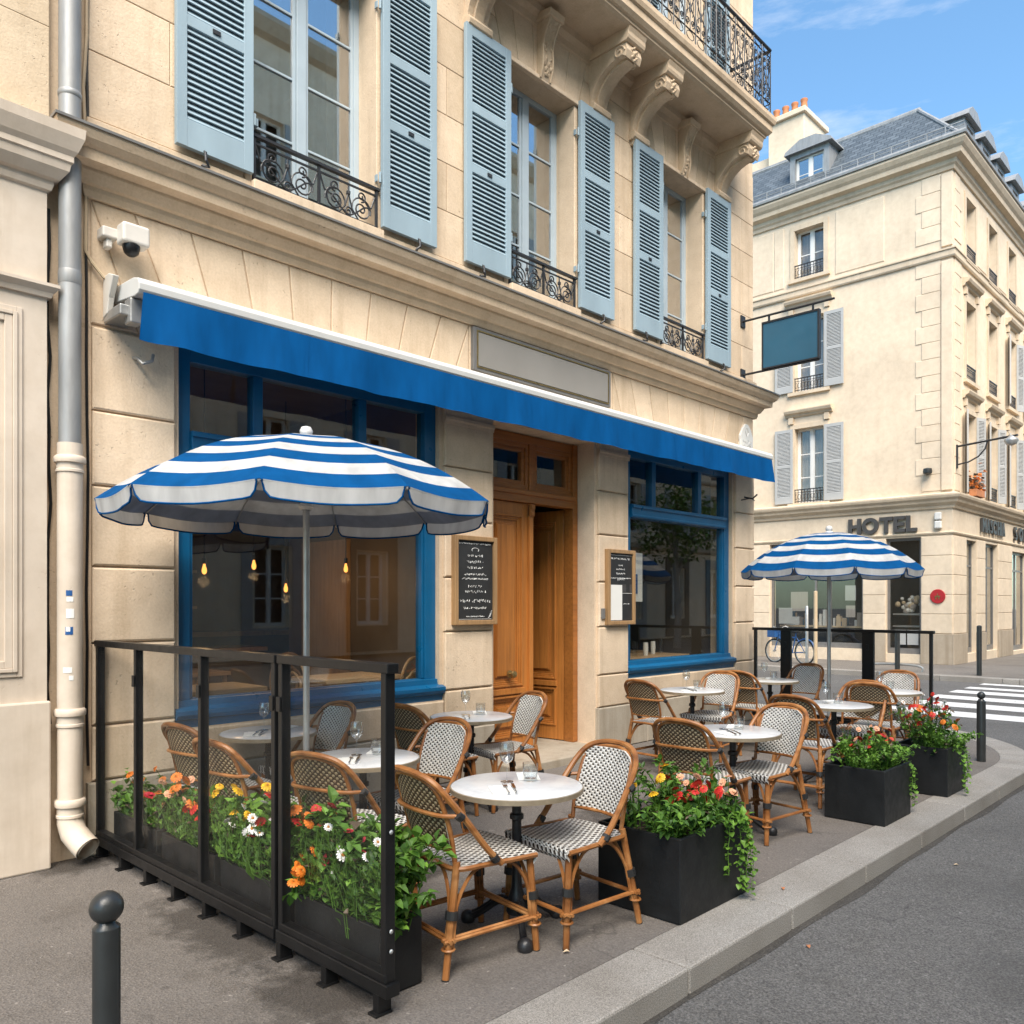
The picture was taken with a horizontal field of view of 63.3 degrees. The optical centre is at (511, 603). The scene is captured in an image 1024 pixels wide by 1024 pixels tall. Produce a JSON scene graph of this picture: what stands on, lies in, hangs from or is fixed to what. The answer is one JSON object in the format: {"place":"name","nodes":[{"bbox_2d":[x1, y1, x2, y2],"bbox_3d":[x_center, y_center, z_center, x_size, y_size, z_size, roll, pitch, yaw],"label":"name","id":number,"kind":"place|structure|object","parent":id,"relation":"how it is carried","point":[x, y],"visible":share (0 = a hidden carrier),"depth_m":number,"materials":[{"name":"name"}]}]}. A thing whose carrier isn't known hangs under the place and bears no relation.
{"place":"outdoors","nodes":[
{"label":"outdoors","id":0,"kind":"place"},
{"bbox_2d":[0,0,85,878],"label":"neighbour building","id":1,"kind":"structure","parent":0,"point":[40,148],"depth_m":5.14,"materials":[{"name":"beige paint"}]},
{"bbox_2d":[47,208,51,723],"bbox_3d":[-2.963,-0.880,5.314,0.025,3.301,0.040,0,0,44],"label":"cable","id":2,"kind":"object","parent":1,"relation":"attached to","point":[49,424],"visible":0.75,"depth_m":5.31,"materials":[{"name":"black metal"}]},
{"bbox_2d":[192,682,266,696],"bbox_3d":[-2.643,1.155,6.915,0.600,0.910,1.000,0,0,44],"label":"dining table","id":3,"kind":"object","parent":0,"point":[225,688],"visible":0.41,"depth_m":6.96,"materials":[{"name":"brown wood"}]},
{"bbox_2d":[0,720,999,1023],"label":"pavement","id":4,"kind":"structure","parent":0,"point":[182,962],"depth_m":4.05,"materials":[{"name":"concrete"}]},
{"bbox_2d":[88,890,123,1023],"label":"bollard","id":5,"kind":"object","parent":4,"relation":"on","point":[105,909],"visible":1,"depth_m":2.33,"materials":[{"name":"metal"}]},
{"bbox_2d":[114,810,166,877],"bbox_3d":[-2.316,1.518,5.345,0.670,0.296,0.230,0,0,44],"label":"planter box","id":6,"kind":"object","parent":4,"relation":"on","point":[152,836],"visible":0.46,"depth_m":5.16,"materials":[{"name":"metal"}]},
{"bbox_2d":[109,781,197,838],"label":"leafy plant","id":7,"kind":"object","parent":6,"relation":"in","point":[125,802],"visible":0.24,"depth_m":5.36,"materials":[{"name":"green plant"}]},
{"bbox_2d":[162,832,223,902],"bbox_3d":[-1.783,1.518,4.832,0.670,0.296,0.230,0,0,44],"label":"planter box","id":8,"kind":"object","parent":4,"relation":"on","point":[181,853],"visible":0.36,"depth_m":4.75,"materials":[{"name":"metal"}]},
{"bbox_2d":[162,772,215,849],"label":"flowering plant","id":9,"kind":"object","parent":8,"relation":"in","point":[178,799],"visible":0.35,"depth_m":4.81,"materials":[{"name":"green plant"}]},
{"bbox_2d":[161,722,270,794],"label":"rattan chair","id":10,"kind":"object","parent":4,"relation":"on","point":[179,737],"visible":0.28,"depth_m":5.28,"materials":[{"name":"wicker"}]},
{"bbox_2d":[92,640,399,1018],"bbox_3d":[-1.629,0.956,4.437,3.180,1.431,0.085,0,0,44],"label":"glass screen","id":11,"kind":"object","parent":4,"relation":"on","point":[334,960],"visible":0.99,"depth_m":3.93,"materials":[{"name":"black metal"}]},
{"bbox_2d":[192,737,300,817],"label":"rattan chair","id":12,"kind":"object","parent":4,"relation":"on","point":[224,766],"visible":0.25,"depth_m":4.60,"materials":[{"name":"wicker"}]},
{"bbox_2d":[221,858,299,942],"bbox_3d":[-1.250,1.518,4.318,0.670,0.296,0.230,0,0,44],"label":"planter box","id":13,"kind":"object","parent":4,"relation":"on","point":[237,879],"visible":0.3,"depth_m":4.27,"materials":[{"name":"metal"}]},
{"bbox_2d":[209,782,295,867],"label":"flowering plant","id":14,"kind":"object","parent":13,"relation":"in","point":[266,786],"visible":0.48,"depth_m":4.41,"materials":[{"name":"green plant"}]},
{"bbox_2d":[209,784,301,868],"bbox_3d":[-1.292,1.223,4.481,0.850,0.499,0.470,0,0,44],"label":"leafy plant","id":15,"kind":"object","parent":13,"relation":"in","point":[256,804],"visible":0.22,"depth_m":4.42,"materials":[{"name":"green plant"}]},
{"bbox_2d":[218,794,311,879],"bbox_3d":[-1.287,1.222,4.311,0.593,0.500,0.510,0,0,16],"label":"flowering plant","id":16,"kind":"object","parent":13,"relation":"in","point":[250,828],"visible":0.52,"depth_m":4.21,"materials":[{"name":"green plant"}]},
{"bbox_2d":[240,793,346,887],"bbox_3d":[-1.065,1.221,4.205,0.586,0.510,0.429,0,0,44],"label":"flowering plant","id":17,"kind":"object","parent":13,"relation":"in","point":[260,823],"visible":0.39,"depth_m":4.12,"materials":[{"name":"green plant"}]},
{"bbox_2d":[218,725,316,822],"bbox_3d":[-1.771,1.299,6.034,0.688,0.742,0.688,0,0,3],"label":"bistro table","id":18,"kind":"object","parent":4,"relation":"on","point":[235,735],"visible":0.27,"depth_m":5.99,"materials":[{"name":"stone"}]},
{"bbox_2d":[94,426,488,750],"bbox_3d":[-1.303,0.271,5.258,2.399,2.798,2.373,0,0,44],"label":"parasol","id":19,"kind":"object","parent":4,"relation":"on","point":[305,484],"visible":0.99,"depth_m":4.63,"materials":[{"name":"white fabric"}]},
{"bbox_2d":[259,700,356,824],"bbox_3d":[-1.490,1.210,6.173,0.527,0.928,0.639,0,0,40],"label":"rattan chair","id":20,"kind":"object","parent":4,"relation":"on","point":[337,718],"visible":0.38,"depth_m":6.36,"materials":[{"name":"wicker"}]},
{"bbox_2d":[291,750,419,903],"bbox_3d":[-0.877,1.210,4.463,0.527,0.928,0.639,0,0,30],"label":"rattan chair","id":21,"kind":"object","parent":4,"relation":"on","point":[314,775],"visible":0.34,"depth_m":4.23,"materials":[{"name":"wicker"}]},
{"bbox_2d":[295,891,421,994],"bbox_3d":[-0.717,1.518,3.805,0.670,0.296,0.230,0,0,44],"label":"planter box","id":22,"kind":"object","parent":4,"relation":"on","point":[320,919],"visible":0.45,"depth_m":3.63,"materials":[{"name":"metal"}]},
{"bbox_2d":[282,860,325,905],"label":"flowering plant","id":23,"kind":"object","parent":22,"relation":"in","point":[299,872],"visible":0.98,"depth_m":3.77,"materials":[{"name":"orange plant"}]},
{"bbox_2d":[291,805,372,896],"bbox_3d":[-0.857,1.224,3.965,0.598,0.496,0.334,0,0,44],"label":"flowering plant","id":24,"kind":"object","parent":22,"relation":"in","point":[308,822],"visible":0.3,"depth_m":3.88,"materials":[{"name":"green plant"}]},
{"bbox_2d":[291,840,421,939],"bbox_3d":[-0.668,1.303,3.818,0.937,0.359,0.374,0,0,44],"label":"leafy plant","id":25,"kind":"object","parent":22,"relation":"in","point":[372,913],"visible":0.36,"depth_m":3.58,"materials":[{"name":"green plant"}]},
{"bbox_2d":[291,785,430,925],"bbox_3d":[-0.705,1.163,3.908,0.994,0.619,0.458,0,0,44],"label":"leafy plant","id":26,"kind":"object","parent":22,"relation":"in","point":[318,844],"visible":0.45,"depth_m":3.78,"materials":[{"name":"green plant"}]},
{"bbox_2d":[324,851,420,938],"bbox_3d":[-0.576,1.265,3.652,0.450,0.414,0.334,0,0,-24],"label":"flowering plant","id":27,"kind":"object","parent":22,"relation":"in","point":[336,901],"visible":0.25,"depth_m":3.64,"materials":[{"name":"green plant"}]},
{"bbox_2d":[302,813,456,931],"bbox_3d":[-0.589,1.223,3.838,0.918,0.497,0.518,0,0,44],"label":"leafy plant","id":28,"kind":"object","parent":22,"relation":"in","point":[369,872],"visible":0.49,"depth_m":3.59,"materials":[{"name":"green plant"}]},
{"bbox_2d":[321,748,419,808],"bbox_3d":[-0.903,1.299,5.032,0.688,0.742,0.688,0,0,-43],"label":"bistro table","id":29,"kind":"object","parent":4,"relation":"on","point":[364,765],"visible":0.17,"depth_m":5.01,"materials":[{"name":"stone"}]},
{"bbox_2d":[47,0,780,862],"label":"stone building","id":30,"kind":"structure","parent":4,"relation":"on","point":[437,180],"depth_m":8.42,"materials":[{"name":"stone"}]},
{"bbox_2d":[53,0,98,859],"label":"drainpipe","id":31,"kind":"object","parent":30,"relation":"attached to","point":[79,840],"visible":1,"depth_m":5.28,"materials":[{"name":"metal"}]},
{"bbox_2d":[85,35,89,765],"bbox_3d":[-2.807,-1.630,5.484,0.022,5.400,0.031,0,0,44],"label":"cable","id":32,"kind":"object","parent":30,"relation":"attached to","point":[87,484],"visible":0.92,"depth_m":5.48,"materials":[{"name":"black metal"}]},
{"bbox_2d":[82,0,119,286],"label":"cable","id":33,"kind":"object","parent":30,"relation":"attached to","point":[94,265],"visible":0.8,"depth_m":5.47,"materials":[{"name":"beige paint"}]},
{"bbox_2d":[97,221,149,257],"bbox_3d":[-2.607,-2.426,5.569,0.220,0.208,0.270,0,0,44],"label":"security camera","id":34,"kind":"object","parent":30,"relation":"attached to","point":[133,240],"visible":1,"depth_m":5.51,"materials":[{"name":"white plastic"}]},
{"bbox_2d":[192,645,267,684],"bbox_3d":[-4.210,1.065,9.325,0.600,1.090,2.900,0,0,44],"label":"bar counter","id":35,"kind":"object","parent":30,"relation":"on","point":[245,671],"visible":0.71,"depth_m":9.94,"materials":[{"name":"brown wood"}]},
{"bbox_2d":[174,347,445,726],"bbox_3d":[-1.575,-0.482,6.887,0.220,2.755,2.540,0,0,44],"label":"window","id":36,"kind":"structure","parent":30,"relation":"in","point":[234,707],"depth_m":6.67,"materials":[{"name":"blue wood"}]},
{"bbox_2d":[252,0,379,227],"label":"window","id":37,"kind":"structure","parent":30,"relation":"in","point":[342,195],"depth_m":7.12,"materials":[{"name":"paint"}]},
{"bbox_2d":[302,539,350,687],"bbox_3d":[-2.170,0.370,9.643,1.000,2.200,0.007,0,0,44],"label":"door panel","id":38,"kind":"structure","parent":30,"relation":"in","point":[330,586],"depth_m":9.58,"materials":[{"name":"brown wood"}]},
{"bbox_2d":[291,671,399,687],"bbox_3d":[-1.606,1.155,8.138,0.600,0.910,0.900,0,0,44],"label":"dining table","id":39,"kind":"object","parent":30,"relation":"on","point":[338,678],"visible":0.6,"depth_m":7.97,"materials":[{"name":"brown wood"}]},
{"bbox_2d":[103,273,774,481],"bbox_3d":[0.518,-1.940,8.609,0.467,0.500,8.915,0,0,44],"label":"awning","id":40,"kind":"object","parent":30,"relation":"attached to","point":[160,314],"visible":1,"depth_m":6.71,"materials":[{"name":"blue fabric"}]},
{"bbox_2d":[451,535,496,624],"bbox_3d":[-0.357,-0.225,7.976,0.060,0.850,0.560,0,0,44],"label":"menu board","id":41,"kind":"object","parent":30,"relation":"attached to","point":[473,580],"visible":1,"depth_m":7.96,"materials":[{"name":"brown wood"}]},
{"bbox_2d":[493,500,534,744],"bbox_3d":[-0.025,0.245,8.760,0.165,2.660,0.740,0,0,44],"label":"door","id":42,"kind":"structure","parent":30,"relation":"in","point":[512,521],"depth_m":8.84,"materials":[{"name":"brown wood"}]},
{"bbox_2d":[471,326,610,407],"bbox_3d":[0.372,-2.465,8.767,0.050,0.420,2.170,0,0,44],"label":"sign panel","id":43,"kind":"object","parent":30,"relation":"attached to","point":[503,357],"visible":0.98,"depth_m":8.63,"materials":[{"name":"grey metal"}]},
{"bbox_2d":[508,87,577,307],"bbox_3d":[0.184,-4.350,8.878,0.447,2.260,1.080,0,0,44],"label":"window","id":44,"kind":"structure","parent":30,"relation":"in","point":[533,127],"depth_m":9.02,"materials":[{"name":"glass"}]},
{"bbox_2d":[532,510,563,739],"bbox_3d":[0.306,0.245,9.809,0.701,2.660,0.208,0,0,44],"label":"door","id":45,"kind":"structure","parent":30,"relation":"in","point":[548,527],"depth_m":9.74,"materials":[{"name":"brown wood"}]},
{"bbox_2d":[605,549,635,624],"bbox_3d":[1.262,-0.195,9.659,0.060,0.870,0.530,0,0,44],"label":"menu board","id":46,"kind":"object","parent":30,"relation":"attached to","point":[620,587],"visible":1,"depth_m":9.64,"materials":[{"name":"brown wood"}]},
{"bbox_2d":[627,450,736,677],"bbox_3d":[2.194,-0.487,10.803,0.220,2.745,2.530,0,0,44],"label":"window","id":47,"kind":"structure","parent":30,"relation":"in","point":[644,667],"depth_m":11.04,"materials":[{"name":"blue wood"}]},
{"bbox_2d":[660,185,704,358],"bbox_3d":[2.049,-4.350,10.817,0.447,2.260,1.040,0,0,44],"label":"window","id":48,"kind":"structure","parent":30,"relation":"in","point":[674,205],"depth_m":11.01,"materials":[{"name":"glass"}]},
{"bbox_2d":[740,297,834,377],"bbox_3d":[3.756,-3.640,11.374,1.340,0.920,0.120,0,0,44],"label":"projecting sign","id":49,"kind":"object","parent":30,"relation":"attached to","point":[791,340],"visible":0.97,"depth_m":11.30,"materials":[{"name":"metal"}]},
{"bbox_2d":[367,716,471,865],"bbox_3d":[-0.576,1.210,5.251,0.527,0.928,0.639,0,0,38],"label":"rattan chair","id":50,"kind":"object","parent":4,"relation":"on","point":[444,747],"visible":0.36,"depth_m":5.42,"materials":[{"name":"wicker"}]},
{"bbox_2d":[395,703,478,816],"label":"rattan chair","id":51,"kind":"object","parent":4,"relation":"on","point":[409,722],"visible":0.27,"depth_m":6.29,"materials":[{"name":"wicker"}]},
{"bbox_2d":[395,764,540,981],"bbox_3d":[-0.255,1.210,4.001,0.639,0.928,0.527,0,0,-38],"label":"rattan chair","id":52,"kind":"object","parent":4,"relation":"on","point":[474,849],"visible":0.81,"depth_m":3.84,"materials":[{"name":"wicker"}]},
{"bbox_2d":[430,711,512,811],"bbox_3d":[-0.337,1.299,6.889,0.688,0.742,0.688,0,0,39],"label":"bistro table","id":53,"kind":"object","parent":4,"relation":"on","point":[490,717],"visible":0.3,"depth_m":6.85,"materials":[{"name":"stone"}]},
{"bbox_2d":[463,690,547,813],"bbox_3d":[-0.032,1.210,6.974,0.640,0.928,0.527,0,0,-34],"label":"rattan chair","id":54,"kind":"object","parent":4,"relation":"on","point":[528,717],"visible":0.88,"depth_m":7.02,"materials":[{"name":"wicker"}]},
{"bbox_2d":[450,772,583,953],"bbox_3d":[0.024,1.299,4.265,0.688,0.742,0.688,0,0,14],"label":"bistro table","id":55,"kind":"object","parent":4,"relation":"on","point":[547,789],"visible":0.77,"depth_m":4.23,"materials":[{"name":"stone"}]},
{"bbox_2d":[501,739,642,950],"bbox_3d":[0.340,1.210,4.369,0.640,0.928,0.527,0,0,-40],"label":"rattan chair","id":56,"kind":"object","parent":4,"relation":"on","point":[606,773],"visible":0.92,"depth_m":4.36,"materials":[{"name":"wicker"}]},
{"bbox_2d":[624,679,676,773],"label":"rattan chair","id":57,"kind":"object","parent":4,"relation":"on","point":[643,698],"visible":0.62,"depth_m":8.29,"materials":[{"name":"wicker"}]},
{"bbox_2d":[598,803,746,924],"bbox_3d":[0.924,1.443,4.739,0.540,0.446,0.710,0,0,44],"label":"planter box","id":58,"kind":"object","parent":4,"relation":"on","point":[681,881],"visible":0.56,"depth_m":4.46,"materials":[{"name":"metal"}]},
{"bbox_2d":[625,763,680,832],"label":"flowering plant","id":59,"kind":"object","parent":58,"relation":"in","point":[660,789],"visible":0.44,"depth_m":4.57,"materials":[{"name":"green plant"}]},
{"bbox_2d":[629,795,725,839],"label":"leafy plant","id":60,"kind":"object","parent":58,"relation":"in","point":[676,824],"visible":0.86,"depth_m":4.41,"materials":[{"name":"green plant"}]},
{"bbox_2d":[633,754,731,828],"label":"leafy plant","id":61,"kind":"object","parent":58,"relation":"in","point":[670,769],"visible":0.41,"depth_m":4.87,"materials":[{"name":"green plant"}]},
{"bbox_2d":[660,775,728,837],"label":"flowering plant","id":62,"kind":"object","parent":58,"relation":"in","point":[718,791],"visible":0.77,"depth_m":4.58,"materials":[{"name":"red plant"}]},
{"bbox_2d":[672,772,744,826],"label":"flowering plant","id":63,"kind":"object","parent":58,"relation":"in","point":[733,792],"visible":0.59,"depth_m":4.73,"materials":[{"name":"green plant"}]},
{"bbox_2d":[702,799,759,895],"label":"trailing ivy","id":64,"kind":"object","parent":58,"relation":"in","point":[741,818],"visible":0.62,"depth_m":4.66,"materials":[{"name":"green plant"}]},
{"bbox_2d":[652,717,752,842],"bbox_3d":[1.276,1.210,5.677,0.527,0.928,0.639,0,0,41],"label":"rattan chair","id":65,"kind":"object","parent":4,"relation":"on","point":[683,744],"visible":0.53,"depth_m":5.50,"materials":[{"name":"wicker"}]},
{"bbox_2d":[679,670,741,762],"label":"rattan chair","id":66,"kind":"object","parent":4,"relation":"on","point":[728,682],"visible":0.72,"depth_m":9.19,"materials":[{"name":"wicker"}]},
{"bbox_2d":[704,724,781,835],"bbox_3d":[1.616,1.299,6.078,0.688,0.742,0.688,0,0,8],"label":"bistro table","id":67,"kind":"object","parent":4,"relation":"on","point":[749,733],"visible":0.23,"depth_m":5.99,"materials":[{"name":"stone"}]},
{"bbox_2d":[722,670,767,753],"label":"rattan chair","id":68,"kind":"object","parent":4,"relation":"on","point":[747,697],"visible":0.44,"depth_m":9.37,"materials":[{"name":"wicker"}]},
{"bbox_2d":[713,702,812,845],"bbox_3d":[1.850,1.210,6.094,0.639,0.928,0.527,0,0,-38],"label":"rattan chair","id":69,"kind":"object","parent":4,"relation":"on","point":[789,721],"visible":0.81,"depth_m":6.11,"materials":[{"name":"wicker"}]},
{"bbox_2d":[772,663,824,726],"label":"rattan chair","id":70,"kind":"object","parent":4,"relation":"on","point":[809,676],"visible":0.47,"depth_m":10.47,"materials":[{"name":"wicker"}]},
{"bbox_2d":[768,694,844,808],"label":"rattan chair","id":71,"kind":"object","parent":4,"relation":"on","point":[813,741],"visible":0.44,"depth_m":6.85,"materials":[{"name":"wicker"}]},
{"bbox_2d":[741,526,924,740],"bbox_3d":[3.872,0.356,10.138,2.027,2.628,2.106,0,0,44],"label":"parasol","id":72,"kind":"object","parent":4,"relation":"on","point":[829,555],"visible":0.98,"depth_m":9.54,"materials":[{"name":"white fabric"}]},
{"bbox_2d":[798,700,873,782],"bbox_3d":[2.978,1.299,7.681,0.688,0.742,0.688,0,0,39],"label":"bistro table","id":73,"kind":"object","parent":4,"relation":"on","point":[844,706],"visible":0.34,"depth_m":7.66,"materials":[{"name":"stone"}]},
{"bbox_2d":[752,627,934,735],"bbox_3d":[4.316,1.000,11.033,2.420,1.341,0.085,0,0,44],"label":"glass screen","id":74,"kind":"object","parent":4,"relation":"on","point":[868,654],"visible":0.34,"depth_m":10.89,"materials":[{"name":"black metal"}]},
{"bbox_2d":[816,679,888,765],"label":"rattan chair","id":75,"kind":"object","parent":4,"relation":"on","point":[853,731],"visible":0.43,"depth_m":7.98,"materials":[{"name":"wicker"}]},
{"bbox_2d":[844,681,909,753],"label":"rattan chair","id":76,"kind":"object","parent":4,"relation":"on","point":[875,694],"visible":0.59,"depth_m":8.00,"materials":[{"name":"wicker"}]},
{"bbox_2d":[875,669,921,742],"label":"rattan chair","id":77,"kind":"object","parent":4,"relation":"on","point":[901,679],"visible":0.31,"depth_m":9.34,"materials":[{"name":"wicker"}]},
{"bbox_2d":[976,692,985,761],"bbox_3d":[4.979,1.300,8.809,0.088,0.740,0.088,0,0,44],"label":"bollard","id":78,"kind":"object","parent":4,"relation":"on","point":[981,728],"visible":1,"depth_m":8.77,"materials":[{"name":"metal"}]},
{"bbox_2d":[655,670,1023,1023],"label":"road","id":79,"kind":"structure","parent":0,"point":[934,935],"depth_m":4.31,"materials":[{"name":"asphalt"}]},
{"bbox_2d":[485,712,1023,1023],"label":"kerb","id":80,"kind":"structure","parent":79,"relation":"on","point":[646,981],"depth_m":4.40,"materials":[{"name":"stone"}]},
{"bbox_2d":[825,755,910,826],"bbox_3d":[2.809,1.458,6.553,0.460,0.416,0.560,0,0,44],"label":"planter box","id":81,"kind":"object","parent":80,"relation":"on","point":[877,797],"visible":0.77,"depth_m":6.36,"materials":[{"name":"metal"}]},
{"bbox_2d":[827,730,891,769],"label":"leafy plant","id":82,"kind":"object","parent":81,"relation":"in","point":[843,744],"visible":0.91,"depth_m":6.40,"materials":[{"name":"green plant"}]},
{"bbox_2d":[840,736,919,805],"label":"leafy plant","id":83,"kind":"object","parent":81,"relation":"in","point":[900,753],"visible":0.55,"depth_m":6.54,"materials":[{"name":"green plant"}]},
{"bbox_2d":[892,737,965,796],"bbox_3d":[3.760,1.458,7.484,0.460,0.416,0.520,0,0,44],"label":"planter box","id":84,"kind":"object","parent":80,"relation":"on","point":[940,772],"visible":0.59,"depth_m":7.25,"materials":[{"name":"metal"}]},
{"bbox_2d":[897,692,962,747],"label":"flowering plant","id":85,"kind":"object","parent":84,"relation":"in","point":[915,715],"visible":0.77,"depth_m":7.38,"materials":[{"name":"green plant"}]},
{"bbox_2d":[915,705,959,754],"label":"flowering plant","id":86,"kind":"object","parent":84,"relation":"in","point":[950,732],"visible":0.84,"depth_m":7.23,"materials":[{"name":"green plant"}]},
{"bbox_2d":[906,727,983,793],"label":"leafy plant","id":87,"kind":"object","parent":84,"relation":"in","point":[960,741],"visible":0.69,"depth_m":7.30,"materials":[{"name":"green plant"}]},
{"bbox_2d":[643,785,1023,1023],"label":"gutter","id":88,"kind":"object","parent":79,"relation":"on","point":[843,901],"visible":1,"depth_m":4.81,"materials":[{"name":"concrete"}]},
{"bbox_2d":[758,664,1023,684],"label":"kerb","id":89,"kind":"structure","parent":79,"relation":"on","point":[978,679],"depth_m":19.34,"materials":[{"name":"stone"}]},
{"bbox_2d":[892,683,1023,721],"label":"crossing markings","id":90,"kind":"object","parent":79,"relation":"on","point":[991,716],"visible":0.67,"depth_m":14.90,"materials":[{"name":"paint"}]},
{"bbox_2d":[752,653,1023,678],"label":"pavement","id":91,"kind":"structure","parent":0,"point":[1011,666],"depth_m":22.18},
{"bbox_2d":[752,97,1023,664],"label":"hotel building","id":92,"kind":"structure","parent":91,"relation":"on","point":[900,238],"depth_m":24.60,"materials":[{"name":"stone"}]},
{"bbox_2d":[787,216,829,284],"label":"window","id":93,"kind":"structure","parent":92,"relation":"in","point":[814,256],"depth_m":25.66,"materials":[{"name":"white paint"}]},
{"bbox_2d":[784,290,832,396],"bbox_3d":[9.197,-7.945,25.565,1.480,2.970,0.580,0,0,44],"label":"window","id":94,"kind":"structure","parent":92,"relation":"in","point":[812,379],"depth_m":25.58,"materials":[{"name":"white paint"}]},
{"bbox_2d":[784,404,832,505],"bbox_3d":[9.197,-4.520,25.565,1.480,3.020,0.580,0,0,44],"label":"window","id":95,"kind":"structure","parent":92,"relation":"in","point":[812,490],"depth_m":25.67,"materials":[{"name":"white paint"}]},
{"bbox_2d":[772,545,862,648],"bbox_3d":[9.619,-0.280,25.765,2.910,3.200,0.830,0,0,44],"label":"shop window","id":96,"kind":"structure","parent":92,"relation":"in","point":[788,617],"depth_m":25.75,"materials":[{"name":"grey glass"}]},
{"bbox_2d":[848,515,917,534],"bbox_3d":[10.669,-2.270,23.936,1.920,0.474,0.070,0,0,44],"label":"hotel sign","id":97,"kind":"object","parent":92,"relation":"attached to","point":[860,526],"visible":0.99,"depth_m":23.85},
{"bbox_2d":[887,537,920,653],"bbox_3d":[11.468,-0.230,23.952,0.950,3.300,0.780,0,0,44],"label":"shop window","id":98,"kind":"structure","parent":92,"relation":"in","point":[908,608],"depth_m":23.92,"materials":[{"name":"black glass"}]},
{"bbox_2d":[962,276,984,389],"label":"window","id":99,"kind":"structure","parent":92,"relation":"in","point":[968,284],"depth_m":23.76,"materials":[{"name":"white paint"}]},
{"bbox_2d":[962,389,984,494],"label":"window","id":100,"kind":"structure","parent":92,"relation":"in","point":[969,395],"depth_m":23.42,"materials":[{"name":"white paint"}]},
{"bbox_2d":[985,544,992,649],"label":"shop window","id":101,"kind":"structure","parent":92,"relation":"in","point":[989,548],"depth_m":25.82,"materials":[{"name":"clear glass"}]},
{"bbox_2d":[985,298,1005,403],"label":"window","id":102,"kind":"structure","parent":92,"relation":"in","point":[991,305],"depth_m":25.42,"materials":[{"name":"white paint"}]},
{"bbox_2d":[985,403,1005,504],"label":"window","id":103,"kind":"structure","parent":92,"relation":"in","point":[991,409],"depth_m":25.38,"materials":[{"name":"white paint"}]},
{"bbox_2d":[1012,552,1022,649],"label":"shop window","id":104,"kind":"structure","parent":92,"relation":"in","point":[1017,558],"depth_m":28.28,"materials":[{"name":"beige glass"}]},
{"bbox_2d":[752,0,1023,201],"label":"sky","id":105,"kind":"structure","parent":0,"point":[858,65],"materials":[{"name":"blue"}]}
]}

